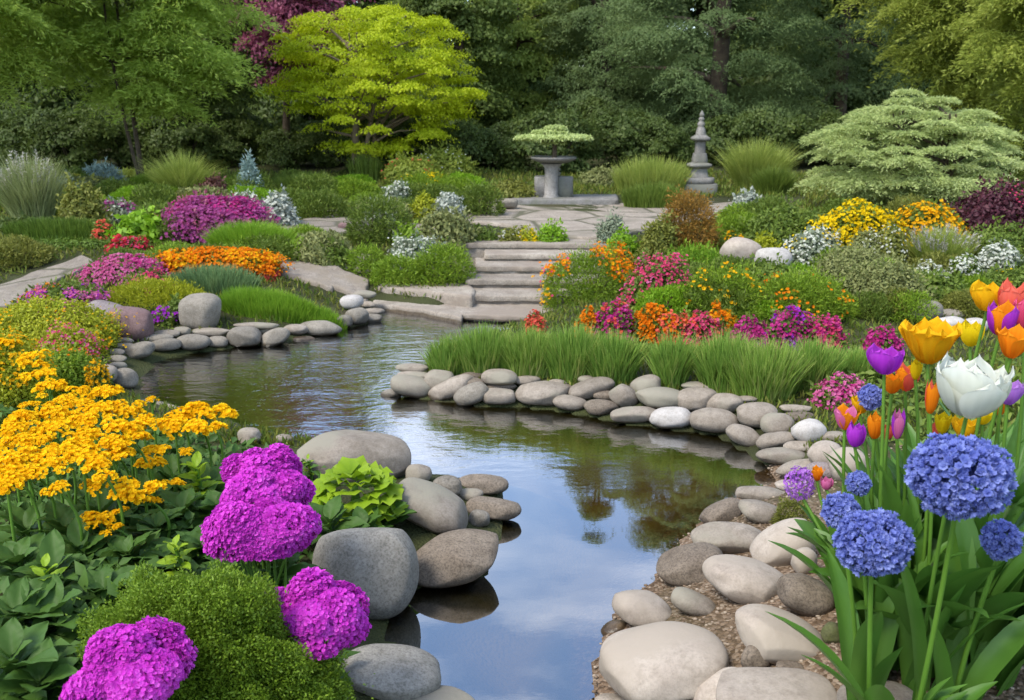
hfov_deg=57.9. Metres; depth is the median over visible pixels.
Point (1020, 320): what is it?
tulip
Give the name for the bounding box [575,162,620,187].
shrub
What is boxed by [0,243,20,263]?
shrub
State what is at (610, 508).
water
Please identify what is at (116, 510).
yarrow
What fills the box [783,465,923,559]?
globe flower
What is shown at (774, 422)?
stone
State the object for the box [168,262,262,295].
grass bed
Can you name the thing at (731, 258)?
cushion plant
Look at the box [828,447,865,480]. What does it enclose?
stone
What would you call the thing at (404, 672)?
stone
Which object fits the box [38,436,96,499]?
yarrow
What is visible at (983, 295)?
tulip
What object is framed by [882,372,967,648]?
tulip
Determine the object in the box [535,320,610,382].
grass tuft
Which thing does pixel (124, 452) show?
yarrow
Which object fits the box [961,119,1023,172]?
undergrowth shrub
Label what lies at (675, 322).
flower clump
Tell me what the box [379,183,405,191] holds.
cushion plant
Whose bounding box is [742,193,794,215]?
cushion plant
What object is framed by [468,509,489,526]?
stone
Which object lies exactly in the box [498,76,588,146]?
undergrowth shrub
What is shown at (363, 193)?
cushion plant
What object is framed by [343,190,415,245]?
shrub
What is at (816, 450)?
stone
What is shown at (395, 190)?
shrub
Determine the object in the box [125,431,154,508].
yarrow
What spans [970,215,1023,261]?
shrub
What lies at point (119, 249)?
cushion plant
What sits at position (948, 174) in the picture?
tree
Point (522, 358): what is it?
grass tuft
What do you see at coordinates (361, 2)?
tree
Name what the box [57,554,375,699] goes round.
mossy bush
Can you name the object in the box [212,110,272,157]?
undergrowth shrub
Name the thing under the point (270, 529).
phlox
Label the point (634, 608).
stone
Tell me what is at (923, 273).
cushion plant
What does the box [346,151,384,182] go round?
reed clump
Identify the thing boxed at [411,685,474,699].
stone
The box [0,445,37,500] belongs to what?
yarrow
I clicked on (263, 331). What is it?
stone
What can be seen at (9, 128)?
undergrowth shrub
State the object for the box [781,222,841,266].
shrub
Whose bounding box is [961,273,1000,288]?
cushion plant
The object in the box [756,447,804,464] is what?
stone
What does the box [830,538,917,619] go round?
bulb foliage
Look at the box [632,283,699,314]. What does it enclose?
cushion plant
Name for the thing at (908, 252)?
cushion plant
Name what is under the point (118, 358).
stone
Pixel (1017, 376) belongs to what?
ground cover
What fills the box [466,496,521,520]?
stone
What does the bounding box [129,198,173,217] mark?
cushion plant
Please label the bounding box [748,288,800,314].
cushion plant
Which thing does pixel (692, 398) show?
stone
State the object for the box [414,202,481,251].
shrub
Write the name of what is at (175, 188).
cushion plant
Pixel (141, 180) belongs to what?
cushion plant
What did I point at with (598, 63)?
undergrowth shrub
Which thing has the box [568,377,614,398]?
stone
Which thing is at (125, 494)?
yarrow
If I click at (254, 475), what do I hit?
phlox
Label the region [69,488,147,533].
leafy plant
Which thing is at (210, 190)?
cushion plant
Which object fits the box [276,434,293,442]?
stone
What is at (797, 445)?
stone
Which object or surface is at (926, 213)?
flower drift
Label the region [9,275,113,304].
flower clump
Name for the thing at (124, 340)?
stone
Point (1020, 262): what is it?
cushion plant
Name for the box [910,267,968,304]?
shrub
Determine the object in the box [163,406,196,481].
yarrow
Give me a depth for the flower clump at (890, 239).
7.68 m
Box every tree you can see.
[0,0,103,115]
[0,0,289,176]
[25,0,129,83]
[66,0,290,163]
[165,5,308,114]
[219,0,375,165]
[250,2,489,162]
[296,0,390,121]
[345,0,479,121]
[360,1,423,49]
[385,0,529,152]
[464,0,586,62]
[465,0,581,128]
[513,124,593,157]
[518,0,695,149]
[522,0,692,66]
[575,0,859,159]
[611,0,780,95]
[670,0,712,69]
[702,0,874,77]
[752,0,937,115]
[785,87,1023,207]
[820,0,948,100]
[821,0,1023,157]
[928,0,1023,182]
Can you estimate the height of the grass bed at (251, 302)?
0.311 m
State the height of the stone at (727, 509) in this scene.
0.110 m
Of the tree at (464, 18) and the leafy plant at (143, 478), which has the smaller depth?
the leafy plant at (143, 478)
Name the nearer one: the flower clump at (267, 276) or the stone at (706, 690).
the stone at (706, 690)
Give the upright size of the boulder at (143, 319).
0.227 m
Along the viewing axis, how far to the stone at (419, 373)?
5.42 m
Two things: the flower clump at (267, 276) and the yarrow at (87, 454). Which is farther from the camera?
the flower clump at (267, 276)
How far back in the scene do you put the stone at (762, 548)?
3.03 m
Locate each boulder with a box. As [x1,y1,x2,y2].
[88,300,121,323]
[108,306,153,340]
[178,293,221,328]
[719,237,761,261]
[754,248,792,266]
[908,299,942,319]
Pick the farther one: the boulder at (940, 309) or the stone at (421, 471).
the boulder at (940, 309)
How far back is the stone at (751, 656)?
2.43 m
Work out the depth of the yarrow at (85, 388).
3.65 m
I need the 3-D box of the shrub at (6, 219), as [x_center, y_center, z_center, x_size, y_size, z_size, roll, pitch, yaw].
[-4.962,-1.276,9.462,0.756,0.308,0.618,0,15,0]
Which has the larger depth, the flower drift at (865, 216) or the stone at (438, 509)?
the flower drift at (865, 216)
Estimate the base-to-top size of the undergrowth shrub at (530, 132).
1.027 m
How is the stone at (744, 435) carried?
on the ground at (420, 537)
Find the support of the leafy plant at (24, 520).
on the ground at (420, 537)
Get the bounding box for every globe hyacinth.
[765,432,1018,699]
[809,383,881,597]
[820,491,902,699]
[832,507,967,699]
[844,470,910,668]
[929,518,1023,699]
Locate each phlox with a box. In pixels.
[58,615,198,699]
[200,496,321,586]
[219,443,316,577]
[266,567,371,660]
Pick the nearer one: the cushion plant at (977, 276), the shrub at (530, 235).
the cushion plant at (977, 276)
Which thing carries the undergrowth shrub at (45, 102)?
on the ground at (420, 537)
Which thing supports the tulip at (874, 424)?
on the ground at (420, 537)
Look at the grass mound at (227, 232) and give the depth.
8.45 m
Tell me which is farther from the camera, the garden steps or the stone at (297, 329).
the garden steps
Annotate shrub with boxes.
[0,47,115,113]
[0,56,113,114]
[0,84,36,108]
[0,103,31,136]
[0,105,130,174]
[0,106,79,169]
[0,114,18,167]
[0,210,52,234]
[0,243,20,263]
[40,106,110,154]
[52,171,112,222]
[57,170,85,187]
[89,111,166,167]
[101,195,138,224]
[103,205,167,244]
[103,274,210,310]
[104,165,155,177]
[131,101,230,168]
[152,188,284,243]
[167,293,181,319]
[193,171,231,191]
[196,116,267,167]
[198,76,268,118]
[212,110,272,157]
[217,235,275,253]
[226,66,348,137]
[229,186,259,200]
[254,124,328,167]
[258,183,304,225]
[269,119,324,153]
[273,74,352,137]
[282,235,309,260]
[292,116,350,166]
[316,236,349,269]
[329,112,447,171]
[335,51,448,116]
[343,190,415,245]
[343,239,390,275]
[361,196,397,228]
[363,251,430,287]
[380,150,437,183]
[381,178,413,200]
[392,168,449,186]
[392,218,420,250]
[402,237,480,285]
[407,190,436,220]
[414,115,482,149]
[414,140,481,175]
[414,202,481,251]
[430,119,500,168]
[432,190,466,217]
[449,44,583,126]
[457,177,507,215]
[466,121,525,167]
[471,223,502,240]
[488,174,537,197]
[489,105,613,175]
[497,224,524,241]
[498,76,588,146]
[510,117,566,154]
[516,223,538,241]
[535,217,568,241]
[565,52,668,121]
[566,95,641,153]
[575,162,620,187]
[580,106,673,166]
[592,59,706,125]
[592,206,630,246]
[606,223,642,258]
[616,117,694,163]
[633,208,684,265]
[652,179,722,262]
[661,119,696,143]
[662,239,722,279]
[665,80,773,122]
[684,111,777,166]
[721,105,832,167]
[725,185,763,212]
[728,44,856,111]
[735,194,829,248]
[739,252,805,284]
[745,44,881,114]
[753,229,781,247]
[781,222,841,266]
[791,95,843,154]
[799,111,861,165]
[806,240,907,281]
[827,72,932,126]
[827,248,937,313]
[849,227,884,252]
[856,101,912,151]
[867,61,996,113]
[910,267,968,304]
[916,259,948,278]
[932,78,1016,121]
[937,173,1023,236]
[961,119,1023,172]
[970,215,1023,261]
[970,259,1023,288]
[977,236,1023,273]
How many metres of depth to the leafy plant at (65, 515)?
2.84 m
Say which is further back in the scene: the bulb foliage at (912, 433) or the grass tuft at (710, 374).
the grass tuft at (710, 374)
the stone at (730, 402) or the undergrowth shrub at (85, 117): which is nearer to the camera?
the stone at (730, 402)
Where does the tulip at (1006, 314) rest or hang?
on the ground at (420, 537)
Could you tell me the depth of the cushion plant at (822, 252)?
7.70 m
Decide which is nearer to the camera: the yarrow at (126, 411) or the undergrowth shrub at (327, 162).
the yarrow at (126, 411)
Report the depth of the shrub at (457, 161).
15.52 m
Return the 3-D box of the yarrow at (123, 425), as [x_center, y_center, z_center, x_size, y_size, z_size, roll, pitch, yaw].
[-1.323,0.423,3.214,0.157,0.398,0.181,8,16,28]
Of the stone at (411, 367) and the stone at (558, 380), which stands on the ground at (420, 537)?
the stone at (558, 380)
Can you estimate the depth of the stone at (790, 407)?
4.65 m
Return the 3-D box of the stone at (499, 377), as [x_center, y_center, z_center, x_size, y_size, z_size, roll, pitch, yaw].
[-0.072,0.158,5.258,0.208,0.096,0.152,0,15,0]
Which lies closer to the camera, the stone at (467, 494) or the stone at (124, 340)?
the stone at (467, 494)
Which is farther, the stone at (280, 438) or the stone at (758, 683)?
the stone at (280, 438)
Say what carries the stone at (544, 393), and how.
on the ground at (420, 537)
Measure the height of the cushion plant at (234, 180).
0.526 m
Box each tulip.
[811,465,829,532]
[820,476,924,519]
[830,362,919,569]
[834,403,941,571]
[838,343,904,612]
[846,421,947,607]
[851,395,936,533]
[867,411,934,586]
[874,316,961,672]
[874,408,941,652]
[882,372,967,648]
[883,425,921,518]
[899,404,1004,451]
[901,351,1023,699]
[904,378,939,571]
[910,358,922,512]
[932,411,952,569]
[932,422,938,437]
[951,415,1019,533]
[960,319,1023,442]
[962,280,999,465]
[968,380,1023,664]
[971,323,1023,598]
[974,299,1023,559]
[974,412,1023,534]
[993,277,1023,449]
[1009,297,1023,507]
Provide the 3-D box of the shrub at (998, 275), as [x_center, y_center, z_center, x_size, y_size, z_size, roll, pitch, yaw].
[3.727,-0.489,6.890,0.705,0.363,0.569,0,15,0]
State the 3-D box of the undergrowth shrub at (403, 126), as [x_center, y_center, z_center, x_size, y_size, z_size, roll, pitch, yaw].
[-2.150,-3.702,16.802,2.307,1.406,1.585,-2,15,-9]
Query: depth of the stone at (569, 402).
5.02 m
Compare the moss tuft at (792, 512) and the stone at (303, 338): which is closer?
the moss tuft at (792, 512)
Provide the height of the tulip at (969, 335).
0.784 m
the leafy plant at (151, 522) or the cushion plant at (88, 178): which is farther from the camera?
the cushion plant at (88, 178)
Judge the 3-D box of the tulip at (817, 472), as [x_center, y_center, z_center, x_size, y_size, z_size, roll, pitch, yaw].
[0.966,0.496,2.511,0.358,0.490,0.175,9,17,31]
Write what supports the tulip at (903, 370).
on the ground at (420, 537)
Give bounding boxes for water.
[139,311,775,699]
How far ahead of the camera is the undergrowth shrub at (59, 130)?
16.21 m
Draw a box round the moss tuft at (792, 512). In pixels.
[769,493,809,523]
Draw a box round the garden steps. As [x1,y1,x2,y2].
[455,235,607,321]
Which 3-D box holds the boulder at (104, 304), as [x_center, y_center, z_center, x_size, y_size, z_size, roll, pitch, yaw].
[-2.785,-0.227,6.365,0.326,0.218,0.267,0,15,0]
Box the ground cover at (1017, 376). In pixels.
[800,352,1021,448]
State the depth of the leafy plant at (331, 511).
3.15 m
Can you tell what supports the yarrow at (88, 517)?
on the ground at (420, 537)
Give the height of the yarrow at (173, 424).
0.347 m
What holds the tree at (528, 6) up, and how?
on the ground at (420, 537)
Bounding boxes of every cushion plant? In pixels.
[0,233,57,271]
[47,163,89,178]
[55,187,110,218]
[71,175,110,188]
[92,177,139,196]
[95,246,145,262]
[107,185,145,201]
[125,172,160,186]
[127,181,179,208]
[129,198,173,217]
[139,239,196,262]
[148,210,208,243]
[165,184,185,192]
[167,190,205,203]
[175,184,231,198]
[218,176,231,184]
[226,168,277,194]
[227,185,270,198]
[230,232,300,261]
[260,189,302,200]
[266,185,319,213]
[271,167,309,185]
[283,222,326,240]
[288,172,344,197]
[293,187,350,218]
[293,228,354,265]
[329,175,380,199]
[334,174,376,184]
[348,191,381,205]
[354,196,416,220]
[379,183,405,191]
[400,180,434,200]
[402,197,419,206]
[415,182,464,200]
[438,175,475,194]
[449,171,488,189]
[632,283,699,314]
[681,274,760,318]
[685,260,721,281]
[695,237,725,261]
[706,253,760,277]
[714,200,771,219]
[714,211,764,239]
[732,299,769,321]
[741,297,790,322]
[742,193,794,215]
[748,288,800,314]
[762,277,817,314]
[782,262,812,273]
[806,245,859,272]
[812,289,860,320]
[817,197,862,214]
[817,280,853,293]
[845,256,908,280]
[853,290,893,319]
[861,283,912,320]
[878,288,939,324]
[880,192,932,217]
[897,226,913,246]
[902,250,969,275]
[904,242,913,258]
[910,267,933,285]
[938,288,986,319]
[946,204,973,231]
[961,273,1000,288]
[1002,255,1023,272]
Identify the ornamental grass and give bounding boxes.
[0,147,75,220]
[125,147,232,190]
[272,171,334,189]
[607,152,695,192]
[619,180,687,207]
[707,136,806,189]
[747,162,802,194]
[907,220,988,258]
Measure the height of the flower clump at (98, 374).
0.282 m
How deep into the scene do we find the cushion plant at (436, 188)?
11.80 m
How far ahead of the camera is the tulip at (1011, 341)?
2.04 m
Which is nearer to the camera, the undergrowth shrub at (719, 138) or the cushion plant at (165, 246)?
the cushion plant at (165, 246)
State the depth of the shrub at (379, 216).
9.63 m
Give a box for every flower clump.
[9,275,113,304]
[29,296,92,339]
[36,316,111,368]
[82,356,117,399]
[88,218,115,240]
[103,233,153,252]
[122,264,173,295]
[152,304,178,328]
[255,265,282,280]
[386,228,446,271]
[524,309,547,333]
[574,304,600,336]
[589,298,637,339]
[601,236,636,295]
[629,300,669,344]
[653,304,698,343]
[681,309,725,347]
[709,295,738,337]
[724,225,743,240]
[729,311,771,345]
[757,303,815,349]
[805,313,849,353]
[807,371,877,410]
[859,319,905,352]
[874,220,912,266]
[944,247,983,278]
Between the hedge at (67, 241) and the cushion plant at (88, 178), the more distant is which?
the cushion plant at (88, 178)
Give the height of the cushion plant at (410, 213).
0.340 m
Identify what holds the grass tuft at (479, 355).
on the ground at (420, 537)
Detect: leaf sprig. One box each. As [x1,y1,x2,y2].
[29,553,67,580]
[156,534,196,576]
[176,451,224,498]
[302,454,313,480]
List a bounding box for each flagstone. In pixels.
[279,257,332,291]
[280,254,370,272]
[326,265,369,300]
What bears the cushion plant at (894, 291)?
on the ground at (420, 537)
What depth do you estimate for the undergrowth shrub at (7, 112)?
19.86 m
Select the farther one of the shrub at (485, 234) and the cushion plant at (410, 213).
the cushion plant at (410, 213)
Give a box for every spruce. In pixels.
[82,157,126,180]
[233,148,264,191]
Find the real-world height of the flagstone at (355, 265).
0.267 m
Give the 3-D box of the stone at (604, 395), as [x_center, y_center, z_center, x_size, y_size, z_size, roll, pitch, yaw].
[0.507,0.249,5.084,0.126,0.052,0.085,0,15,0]
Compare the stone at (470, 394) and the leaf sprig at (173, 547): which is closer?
the leaf sprig at (173, 547)
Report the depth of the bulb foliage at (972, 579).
2.03 m
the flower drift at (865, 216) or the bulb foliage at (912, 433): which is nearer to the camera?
the bulb foliage at (912, 433)
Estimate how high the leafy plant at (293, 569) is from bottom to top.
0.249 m
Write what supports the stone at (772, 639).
on the ground at (420, 537)
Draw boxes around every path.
[0,255,92,307]
[277,214,474,271]
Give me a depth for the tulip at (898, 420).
2.16 m
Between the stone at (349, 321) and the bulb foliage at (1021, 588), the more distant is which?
the stone at (349, 321)
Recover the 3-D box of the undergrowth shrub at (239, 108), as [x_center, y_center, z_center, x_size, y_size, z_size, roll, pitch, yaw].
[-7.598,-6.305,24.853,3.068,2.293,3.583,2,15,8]
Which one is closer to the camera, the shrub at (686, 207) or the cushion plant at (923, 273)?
the cushion plant at (923, 273)
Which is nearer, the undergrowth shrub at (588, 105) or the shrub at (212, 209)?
the shrub at (212, 209)
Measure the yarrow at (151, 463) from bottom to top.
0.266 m
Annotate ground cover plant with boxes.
[0,292,143,353]
[0,325,69,415]
[40,342,111,394]
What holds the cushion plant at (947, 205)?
on the ground at (420, 537)
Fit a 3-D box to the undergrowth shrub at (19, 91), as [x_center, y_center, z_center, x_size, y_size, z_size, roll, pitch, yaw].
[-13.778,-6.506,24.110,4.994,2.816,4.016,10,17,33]
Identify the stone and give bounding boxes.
[104,364,117,381]
[107,355,126,361]
[108,348,124,354]
[108,362,126,368]
[113,368,138,387]
[115,338,133,342]
[117,343,132,348]
[123,341,154,358]
[139,334,172,341]
[152,338,181,350]
[154,330,179,337]
[156,400,178,407]
[174,326,190,335]
[177,334,210,350]
[191,328,229,335]
[209,336,227,347]
[226,326,261,346]
[233,322,278,328]
[237,427,260,442]
[259,328,273,334]
[260,327,289,346]
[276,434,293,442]
[284,324,307,334]
[293,336,314,339]
[297,429,410,483]
[301,320,341,335]
[312,527,418,619]
[337,315,352,327]
[338,222,347,227]
[340,294,363,308]
[341,643,440,699]
[345,307,368,324]
[353,290,375,298]
[361,301,375,307]
[366,308,384,313]
[367,314,381,322]
[373,300,462,324]
[374,283,475,306]
[380,389,400,396]
[390,374,430,397]
[395,363,428,371]
[397,371,426,377]
[399,477,467,533]
[405,464,431,480]
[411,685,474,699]
[416,529,498,588]
[424,369,453,387]
[428,374,473,400]
[433,475,461,494]
[453,382,488,405]
[458,488,482,500]
[459,474,508,494]
[462,372,481,377]
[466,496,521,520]
[468,377,483,383]
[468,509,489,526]
[481,369,517,384]
[483,388,515,404]
[487,384,516,389]
[493,198,517,208]
[512,194,618,204]
[515,381,569,405]
[516,376,540,384]
[549,379,566,383]
[553,394,586,410]
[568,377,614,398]
[578,375,592,381]
[583,399,618,415]
[593,390,610,399]
[594,693,623,699]
[599,621,728,699]
[601,619,626,634]
[608,384,638,407]
[610,406,655,422]
[612,590,671,626]
[630,374,660,390]
[635,387,678,408]
[649,407,690,428]
[656,542,722,586]
[671,587,715,615]
[678,387,716,410]
[681,381,708,387]
[690,407,738,432]
[690,521,760,553]
[692,667,736,699]
[699,497,741,523]
[702,554,782,604]
[706,393,742,411]
[716,667,836,699]
[726,424,759,446]
[735,486,784,499]
[735,604,822,664]
[736,402,777,427]
[738,499,781,523]
[739,396,756,401]
[741,645,769,666]
[749,518,815,567]
[756,431,795,449]
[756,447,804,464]
[760,413,794,432]
[775,459,811,475]
[775,480,797,490]
[776,573,834,616]
[776,660,803,669]
[779,404,811,411]
[783,441,812,451]
[784,411,814,421]
[791,418,826,442]
[791,547,817,573]
[806,462,831,477]
[807,440,840,462]
[820,622,839,642]
[822,431,846,441]
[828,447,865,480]
[837,680,912,699]
[940,316,963,325]
[941,309,964,317]
[966,318,987,329]
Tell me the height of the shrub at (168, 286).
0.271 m
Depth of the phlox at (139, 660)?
1.78 m
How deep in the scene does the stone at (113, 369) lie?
5.29 m
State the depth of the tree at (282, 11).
16.70 m
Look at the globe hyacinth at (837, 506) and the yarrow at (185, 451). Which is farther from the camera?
the yarrow at (185, 451)
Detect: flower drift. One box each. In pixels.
[805,192,916,258]
[887,196,972,256]
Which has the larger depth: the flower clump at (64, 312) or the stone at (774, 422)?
the flower clump at (64, 312)
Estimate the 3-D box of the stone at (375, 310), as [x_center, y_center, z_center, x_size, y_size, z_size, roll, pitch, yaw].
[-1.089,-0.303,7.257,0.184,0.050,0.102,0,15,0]
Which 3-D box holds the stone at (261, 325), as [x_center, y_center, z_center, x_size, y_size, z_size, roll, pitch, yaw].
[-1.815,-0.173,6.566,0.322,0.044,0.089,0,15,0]
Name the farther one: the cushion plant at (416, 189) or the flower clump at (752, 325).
the cushion plant at (416, 189)
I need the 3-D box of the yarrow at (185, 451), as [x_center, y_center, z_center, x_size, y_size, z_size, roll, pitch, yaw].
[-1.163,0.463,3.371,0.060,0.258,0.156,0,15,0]
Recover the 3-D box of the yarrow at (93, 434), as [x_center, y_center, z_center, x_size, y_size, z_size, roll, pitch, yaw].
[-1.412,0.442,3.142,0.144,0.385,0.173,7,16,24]
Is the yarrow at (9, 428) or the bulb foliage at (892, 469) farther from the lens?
the yarrow at (9, 428)
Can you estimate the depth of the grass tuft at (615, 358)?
5.17 m
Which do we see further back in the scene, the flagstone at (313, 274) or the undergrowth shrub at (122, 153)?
the undergrowth shrub at (122, 153)
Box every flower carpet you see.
[70,250,176,285]
[144,240,294,278]
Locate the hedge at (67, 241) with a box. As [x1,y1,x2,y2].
[22,235,108,249]
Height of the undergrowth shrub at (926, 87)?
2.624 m
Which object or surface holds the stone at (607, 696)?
on the ground at (420, 537)
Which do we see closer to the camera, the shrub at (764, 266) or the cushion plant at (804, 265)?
the shrub at (764, 266)
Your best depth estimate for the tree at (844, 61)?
21.95 m
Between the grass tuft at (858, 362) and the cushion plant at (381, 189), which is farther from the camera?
the cushion plant at (381, 189)
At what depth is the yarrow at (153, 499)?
2.88 m
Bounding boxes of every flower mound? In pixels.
[532,239,636,310]
[616,247,695,308]
[679,258,772,316]
[753,262,853,321]
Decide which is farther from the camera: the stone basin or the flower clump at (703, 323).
the stone basin
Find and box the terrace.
[466,201,773,239]
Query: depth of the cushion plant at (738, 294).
6.20 m
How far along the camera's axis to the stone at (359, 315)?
7.04 m
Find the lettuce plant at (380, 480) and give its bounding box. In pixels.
[312,455,408,526]
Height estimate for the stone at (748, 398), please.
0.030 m
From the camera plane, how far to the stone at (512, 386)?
5.24 m
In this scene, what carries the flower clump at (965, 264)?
on the ground at (420, 537)
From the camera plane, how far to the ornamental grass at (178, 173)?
12.17 m
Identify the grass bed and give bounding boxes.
[0,214,113,239]
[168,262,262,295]
[215,284,316,323]
[301,305,347,329]
[634,342,861,357]
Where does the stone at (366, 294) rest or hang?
on the ground at (420, 537)
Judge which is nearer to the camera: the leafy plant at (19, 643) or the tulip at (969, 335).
the leafy plant at (19, 643)
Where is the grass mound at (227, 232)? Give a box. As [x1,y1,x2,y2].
[198,216,303,249]
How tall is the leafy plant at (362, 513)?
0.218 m
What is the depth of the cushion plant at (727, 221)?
8.96 m
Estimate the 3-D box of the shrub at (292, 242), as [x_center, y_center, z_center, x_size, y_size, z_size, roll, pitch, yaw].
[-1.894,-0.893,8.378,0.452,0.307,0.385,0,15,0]
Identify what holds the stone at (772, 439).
on the ground at (420, 537)
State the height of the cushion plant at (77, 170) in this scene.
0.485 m
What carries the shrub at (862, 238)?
on the ground at (420, 537)
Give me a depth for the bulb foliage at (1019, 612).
2.21 m
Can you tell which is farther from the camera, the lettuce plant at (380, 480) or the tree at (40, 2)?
the tree at (40, 2)
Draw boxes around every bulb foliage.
[768,525,864,625]
[787,504,832,551]
[788,527,833,579]
[817,544,835,559]
[823,453,921,518]
[824,413,911,500]
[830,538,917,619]
[850,448,924,520]
[857,451,923,512]
[867,565,1020,690]
[878,437,908,500]
[890,453,895,464]
[907,419,1017,448]
[914,517,986,684]
[915,565,961,677]
[938,400,1023,455]
[968,560,1023,655]
[973,421,1023,518]
[975,445,1023,591]
[976,592,1013,616]
[990,425,1013,444]
[993,645,1023,696]
[1008,583,1023,624]
[1019,578,1023,605]
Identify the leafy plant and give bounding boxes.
[0,501,47,544]
[0,532,65,579]
[0,573,63,627]
[0,617,58,699]
[0,637,80,699]
[7,573,91,643]
[9,528,98,607]
[24,499,104,543]
[44,516,115,572]
[64,565,142,617]
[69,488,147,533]
[93,531,186,569]
[108,506,185,557]
[109,473,171,512]
[137,487,209,542]
[138,453,191,490]
[159,523,221,567]
[176,459,224,510]
[184,490,221,528]
[187,550,273,580]
[262,551,324,586]
[308,495,369,541]
[334,506,384,530]
[352,501,416,527]
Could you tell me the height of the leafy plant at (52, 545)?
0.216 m
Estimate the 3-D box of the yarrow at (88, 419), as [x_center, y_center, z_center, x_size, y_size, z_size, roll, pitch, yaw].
[-1.482,0.418,3.272,0.174,0.407,0.159,0,15,0]
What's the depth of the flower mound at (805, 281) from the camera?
6.17 m
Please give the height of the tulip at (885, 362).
0.871 m
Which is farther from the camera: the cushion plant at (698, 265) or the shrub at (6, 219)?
the shrub at (6, 219)
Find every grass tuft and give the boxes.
[416,332,468,375]
[445,320,517,373]
[488,321,560,378]
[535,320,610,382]
[579,327,652,384]
[639,328,711,388]
[684,325,770,392]
[719,332,816,402]
[781,332,852,391]
[833,345,881,379]
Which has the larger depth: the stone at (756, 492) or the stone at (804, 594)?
the stone at (756, 492)
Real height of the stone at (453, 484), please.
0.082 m
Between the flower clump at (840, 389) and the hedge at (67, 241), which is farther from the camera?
the hedge at (67, 241)
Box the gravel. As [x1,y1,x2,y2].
[590,441,1023,699]
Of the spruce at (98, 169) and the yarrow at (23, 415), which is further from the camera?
the spruce at (98, 169)
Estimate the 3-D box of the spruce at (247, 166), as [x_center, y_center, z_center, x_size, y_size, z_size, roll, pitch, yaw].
[-3.500,-2.276,12.323,0.525,0.814,0.486,0,15,0]
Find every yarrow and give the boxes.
[0,337,23,398]
[0,409,48,511]
[0,421,25,507]
[0,432,47,504]
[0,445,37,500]
[0,462,41,532]
[0,470,26,541]
[15,349,51,416]
[15,367,59,443]
[17,400,49,471]
[17,434,63,503]
[19,463,57,518]
[25,447,73,508]
[29,417,76,504]
[31,378,67,443]
[32,404,79,492]
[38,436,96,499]
[40,480,83,541]
[44,395,80,486]
[53,445,110,532]
[60,385,95,443]
[62,411,119,476]
[62,426,107,488]
[64,398,98,452]
[73,400,117,472]
[78,478,116,530]
[79,384,124,475]
[79,510,115,530]
[80,457,124,535]
[90,433,135,508]
[99,418,146,478]
[99,447,136,524]
[99,522,128,536]
[104,399,146,479]
[106,475,166,515]
[111,506,129,536]
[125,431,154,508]
[133,456,168,508]
[135,413,160,480]
[140,444,175,491]
[140,494,170,537]
[145,395,159,451]
[152,416,195,490]
[161,477,191,510]
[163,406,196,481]
[177,446,193,457]
[180,401,238,484]
[181,418,227,466]
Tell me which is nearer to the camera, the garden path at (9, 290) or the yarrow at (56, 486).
the yarrow at (56, 486)
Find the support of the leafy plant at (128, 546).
on the ground at (420, 537)
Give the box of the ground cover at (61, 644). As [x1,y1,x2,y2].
[0,399,359,699]
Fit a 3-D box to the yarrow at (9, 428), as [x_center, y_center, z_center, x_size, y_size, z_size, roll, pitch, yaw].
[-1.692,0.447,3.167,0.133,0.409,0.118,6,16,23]
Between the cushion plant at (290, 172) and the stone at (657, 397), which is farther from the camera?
the cushion plant at (290, 172)
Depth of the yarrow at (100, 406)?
3.39 m
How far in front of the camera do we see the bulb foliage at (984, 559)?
2.20 m
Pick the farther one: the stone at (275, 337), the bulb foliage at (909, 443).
the stone at (275, 337)
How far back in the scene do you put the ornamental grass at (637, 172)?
13.17 m
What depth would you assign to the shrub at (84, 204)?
9.55 m
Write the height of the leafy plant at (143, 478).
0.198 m
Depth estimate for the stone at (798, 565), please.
2.90 m
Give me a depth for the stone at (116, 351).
5.86 m
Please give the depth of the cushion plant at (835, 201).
10.74 m
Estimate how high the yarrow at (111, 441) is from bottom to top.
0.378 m
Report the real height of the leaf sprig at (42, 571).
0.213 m
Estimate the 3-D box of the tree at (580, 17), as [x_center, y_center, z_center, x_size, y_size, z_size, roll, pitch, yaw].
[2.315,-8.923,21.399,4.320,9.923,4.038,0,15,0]
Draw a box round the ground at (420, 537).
[0,117,1023,699]
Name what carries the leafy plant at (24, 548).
on the ground at (420, 537)
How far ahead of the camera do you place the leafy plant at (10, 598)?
2.35 m
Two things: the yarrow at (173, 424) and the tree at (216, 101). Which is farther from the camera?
the tree at (216, 101)
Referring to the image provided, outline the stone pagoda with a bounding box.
[683,111,717,195]
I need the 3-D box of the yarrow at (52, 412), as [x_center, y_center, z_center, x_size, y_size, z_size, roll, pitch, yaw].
[-1.661,0.402,3.380,0.186,0.410,0.176,11,18,37]
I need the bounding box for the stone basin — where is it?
[531,155,575,197]
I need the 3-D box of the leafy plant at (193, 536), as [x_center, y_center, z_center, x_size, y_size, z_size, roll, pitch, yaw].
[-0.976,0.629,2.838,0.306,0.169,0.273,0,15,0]
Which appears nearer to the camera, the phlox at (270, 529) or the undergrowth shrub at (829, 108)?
the phlox at (270, 529)
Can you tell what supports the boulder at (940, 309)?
on the ground at (420, 537)
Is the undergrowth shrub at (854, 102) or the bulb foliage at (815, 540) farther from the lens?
the undergrowth shrub at (854, 102)
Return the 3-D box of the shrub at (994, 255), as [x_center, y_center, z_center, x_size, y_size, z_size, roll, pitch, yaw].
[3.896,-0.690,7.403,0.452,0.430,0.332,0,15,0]
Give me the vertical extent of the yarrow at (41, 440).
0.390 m
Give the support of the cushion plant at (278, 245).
on the ground at (420, 537)

